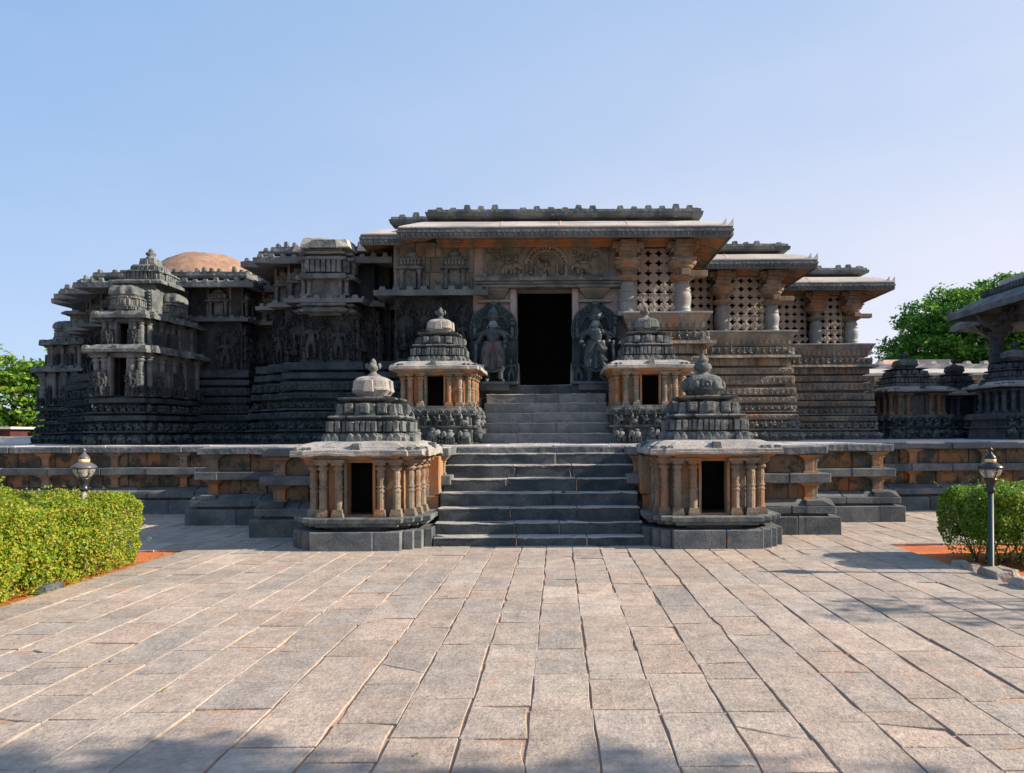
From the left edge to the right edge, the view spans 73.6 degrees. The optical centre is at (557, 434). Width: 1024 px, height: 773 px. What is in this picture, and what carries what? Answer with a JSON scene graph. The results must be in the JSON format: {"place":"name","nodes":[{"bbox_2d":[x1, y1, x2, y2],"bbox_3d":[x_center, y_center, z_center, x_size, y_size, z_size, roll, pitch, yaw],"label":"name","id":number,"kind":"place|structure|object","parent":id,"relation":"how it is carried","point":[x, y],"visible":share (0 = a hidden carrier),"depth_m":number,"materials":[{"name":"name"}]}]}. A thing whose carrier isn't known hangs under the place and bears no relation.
{"place":"outdoors","nodes":[
{"label":"outdoors","id":0,"kind":"place"},
{"bbox_2d":[0,552,178,606],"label":"red soil","id":1,"kind":"structure","parent":0,"point":[144,556],"depth_m":8.66,"materials":[{"name":"soil"}]},
{"bbox_2d":[34,582,61,594],"bbox_3d":[-5.691,1.743,7.620,0.167,0.145,0.341,0,0,-6],"label":"edging stone","id":2,"kind":"object","parent":1,"relation":"on","point":[49,587],"visible":0.42,"depth_m":7.55,"materials":[{"name":"grey stone"}]},
{"bbox_2d":[0,476,151,604],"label":"clipped hedge","id":3,"kind":"object","parent":1,"relation":"on","point":[38,531],"visible":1,"depth_m":8.09,"materials":[{"name":"green plant"}]},
{"bbox_2d":[71,448,97,574],"bbox_3d":[-5.963,0.958,8.600,0.278,1.596,0.278,0,0,0],"label":"garden lamp","id":4,"kind":"object","parent":1,"relation":"on","point":[84,468],"visible":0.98,"depth_m":8.55,"materials":[{"name":"grey metal"}]},
{"bbox_2d":[0,510,1023,772],"bbox_3d":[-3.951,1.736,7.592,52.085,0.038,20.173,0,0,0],"label":"paving","id":5,"kind":"structure","parent":0,"point":[74,698],"depth_m":5.15,"materials":[{"name":"stone"}]},
{"bbox_2d":[0,551,484,754],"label":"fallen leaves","id":6,"kind":"object","parent":5,"relation":"on","point":[107,606],"visible":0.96,"depth_m":7.65,"materials":[{"name":"brown plant"}]},
{"bbox_2d":[290,358,442,551],"bbox_3d":[-3.000,0.249,11.115,2.135,2.987,2.140,0,0,0],"label":"shrine","id":7,"kind":"object","parent":5,"relation":"on","point":[368,458],"visible":1,"depth_m":10.39,"materials":[{"name":"stone"}]},
{"bbox_2d":[432,445,644,546],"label":"staircase","id":8,"kind":"structure","parent":5,"relation":"on","point":[546,499],"depth_m":11.34,"materials":[{"name":"stone"}]},
{"bbox_2d":[636,353,783,549],"bbox_3d":[2.372,0.191,11.144,2.139,3.047,2.143,0,0,0],"label":"shrine","id":9,"kind":"object","parent":5,"relation":"on","point":[707,456],"visible":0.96,"depth_m":10.42,"materials":[{"name":"stone"}]},
{"bbox_2d":[0,0,1023,422],"label":"sky","id":10,"kind":"structure","parent":0,"point":[885,137],"materials":[{"name":"blue"}]},
{"bbox_2d":[896,545,1023,583],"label":"red soil","id":11,"kind":"structure","parent":0,"point":[942,553],"depth_m":9.65,"materials":[{"name":"soil"}]},
{"bbox_2d":[950,559,977,572],"bbox_3d":[5.148,1.676,8.620,0.191,0.160,0.427,0,0,-9],"label":"edging stone","id":12,"kind":"object","parent":11,"relation":"on","point":[966,565],"visible":0.51,"depth_m":8.56,"materials":[{"name":"grey stone"}]},
{"bbox_2d":[934,478,1023,567],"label":"clipped hedge","id":13,"kind":"object","parent":11,"relation":"on","point":[967,508],"visible":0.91,"depth_m":8.73,"materials":[{"name":"green plant"}]},
{"bbox_2d":[977,447,1003,566],"bbox_3d":[5.231,0.945,8.250,0.278,1.596,0.278,0,0,0],"label":"garden lamp","id":14,"kind":"object","parent":11,"relation":"on","point":[990,469],"visible":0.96,"depth_m":8.22,"materials":[{"name":"grey metal"}]},
{"bbox_2d":[976,565,1010,581],"bbox_3d":[5.182,1.657,8.100,0.233,0.177,0.509,0,0,6],"label":"edging stone","id":15,"kind":"object","parent":11,"relation":"on","point":[996,573],"visible":0.63,"depth_m":8.01,"materials":[{"name":"grey stone"}]},
{"bbox_2d":[997,566,1020,575],"bbox_3d":[5.428,1.685,8.279,0.165,0.144,0.326,0,0,-17],"label":"edging stone","id":16,"kind":"object","parent":11,"relation":"on","point":[1013,572],"visible":0.29,"depth_m":8.16,"materials":[{"name":"grey stone"}]},
{"bbox_2d":[1009,576,1023,588],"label":"edging stone","id":17,"kind":"object","parent":11,"relation":"on","point":[1017,581],"visible":0.55,"depth_m":7.55,"materials":[{"name":"grey stone"}]},
{"label":"ground","id":18,"kind":"structure","parent":0,"visible":0},
{"bbox_2d":[0,436,32,442],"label":"boundary wall","id":19,"kind":"structure","parent":18,"relation":"on","point":[14,438],"depth_m":30.00,"materials":[{"name":"grey stone"}]},
{"bbox_2d":[0,427,35,435],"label":"red shed","id":20,"kind":"structure","parent":18,"relation":"on","point":[13,431],"depth_m":31.72,"materials":[{"name":"red paint"}]},
{"bbox_2d":[0,353,46,435],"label":"leafy tree","id":21,"kind":"object","parent":18,"relation":"on","point":[19,380],"visible":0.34,"depth_m":32.41,"materials":[{"name":"green plant"}]},
{"bbox_2d":[0,438,1023,537],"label":"stone platform","id":22,"kind":"structure","parent":18,"relation":"on","point":[820,487],"depth_m":13.36,"materials":[{"name":"grey stone"}]},
{"bbox_2d":[29,309,84,443],"bbox_3d":[-15.946,-2.384,23.141,3.032,5.418,2.482,0,0,0],"label":"two storey shrine","id":23,"kind":"object","parent":22,"relation":"on","point":[63,359],"visible":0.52,"depth_m":22.39,"materials":[{"name":"stone"}]},
{"bbox_2d":[80,248,210,445],"bbox_3d":[-11.104,-2.409,18.517,2.482,5.418,3.032,0,0,0],"label":"two storey shrine","id":24,"kind":"object","parent":22,"relation":"on","point":[145,387],"visible":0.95,"depth_m":17.66,"materials":[{"name":"stone"}]},
{"bbox_2d":[388,307,489,444],"bbox_3d":[-2.699,-1.383,16.082,2.226,3.268,2.227,0,0,0],"label":"shrine","id":25,"kind":"object","parent":22,"relation":"on","point":[440,374],"visible":0.89,"depth_m":15.35,"materials":[{"name":"grey stone"}]},
{"bbox_2d":[51,204,895,444],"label":"stone temple","id":26,"kind":"structure","parent":22,"relation":"on","point":[293,339],"depth_m":18.23,"materials":[{"name":"stone"}]},
{"bbox_2d":[469,301,518,384],"bbox_3d":[-1.612,-2.295,17.067,1.247,2.114,0.615,0,0,0],"label":"guardian statue","id":27,"kind":"object","parent":26,"relation":"on","point":[493,330],"visible":0.94,"depth_m":17.01,"materials":[{"name":"stone"}]},
{"bbox_2d":[571,301,619,384],"bbox_3d":[0.948,-2.308,17.067,1.247,2.114,0.615,0,0,0],"label":"guardian statue","id":28,"kind":"object","parent":26,"relation":"on","point":[595,330],"visible":0.93,"depth_m":17.01,"materials":[{"name":"stone"}]},
{"bbox_2d":[480,384,611,443],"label":"staircase","id":29,"kind":"structure","parent":22,"relation":"on","point":[547,418],"depth_m":16.14,"materials":[{"name":"stone"}]},
{"bbox_2d":[600,306,694,443],"bbox_3d":[2.151,-1.408,16.082,2.226,3.268,2.227,0,0,0],"label":"shrine","id":30,"kind":"object","parent":22,"relation":"on","point":[646,372],"visible":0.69,"depth_m":15.35,"materials":[{"name":"grey stone"}]},
{"bbox_2d":[864,352,958,438],"bbox_3d":[12.797,-1.440,24.916,2.783,3.219,2.783,0,0,0],"label":"shrine","id":31,"kind":"object","parent":22,"relation":"on","point":[909,396],"visible":0.96,"depth_m":24.05,"materials":[{"name":"grey stone"}]},
{"bbox_2d":[934,359,978,437],"bbox_3d":[15.511,-1.414,26.532,2.226,3.137,2.227,0,0,0],"label":"shrine","id":32,"kind":"object","parent":22,"relation":"on","point":[960,405],"visible":0.46,"depth_m":25.93,"materials":[{"name":"stone"}]},
{"bbox_2d":[946,273,1023,408],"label":"pillared pavilion","id":33,"kind":"structure","parent":22,"relation":"on","point":[995,316],"depth_m":24.07,"materials":[{"name":"stone"}]},
{"bbox_2d":[961,341,1023,439],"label":"shrine","id":34,"kind":"object","parent":22,"relation":"on","point":[999,390],"visible":1,"depth_m":20.52,"materials":[{"name":"stone"}]},
{"bbox_2d":[863,359,988,415],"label":"long cloister","id":35,"kind":"structure","parent":18,"relation":"on","point":[935,367],"depth_m":41.09,"materials":[{"name":"white stone"}]},
{"bbox_2d":[870,270,1023,363],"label":"rain tree","id":36,"kind":"object","parent":18,"relation":"on","point":[930,336],"visible":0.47,"depth_m":46.57,"materials":[{"name":"green plant"}]}
]}

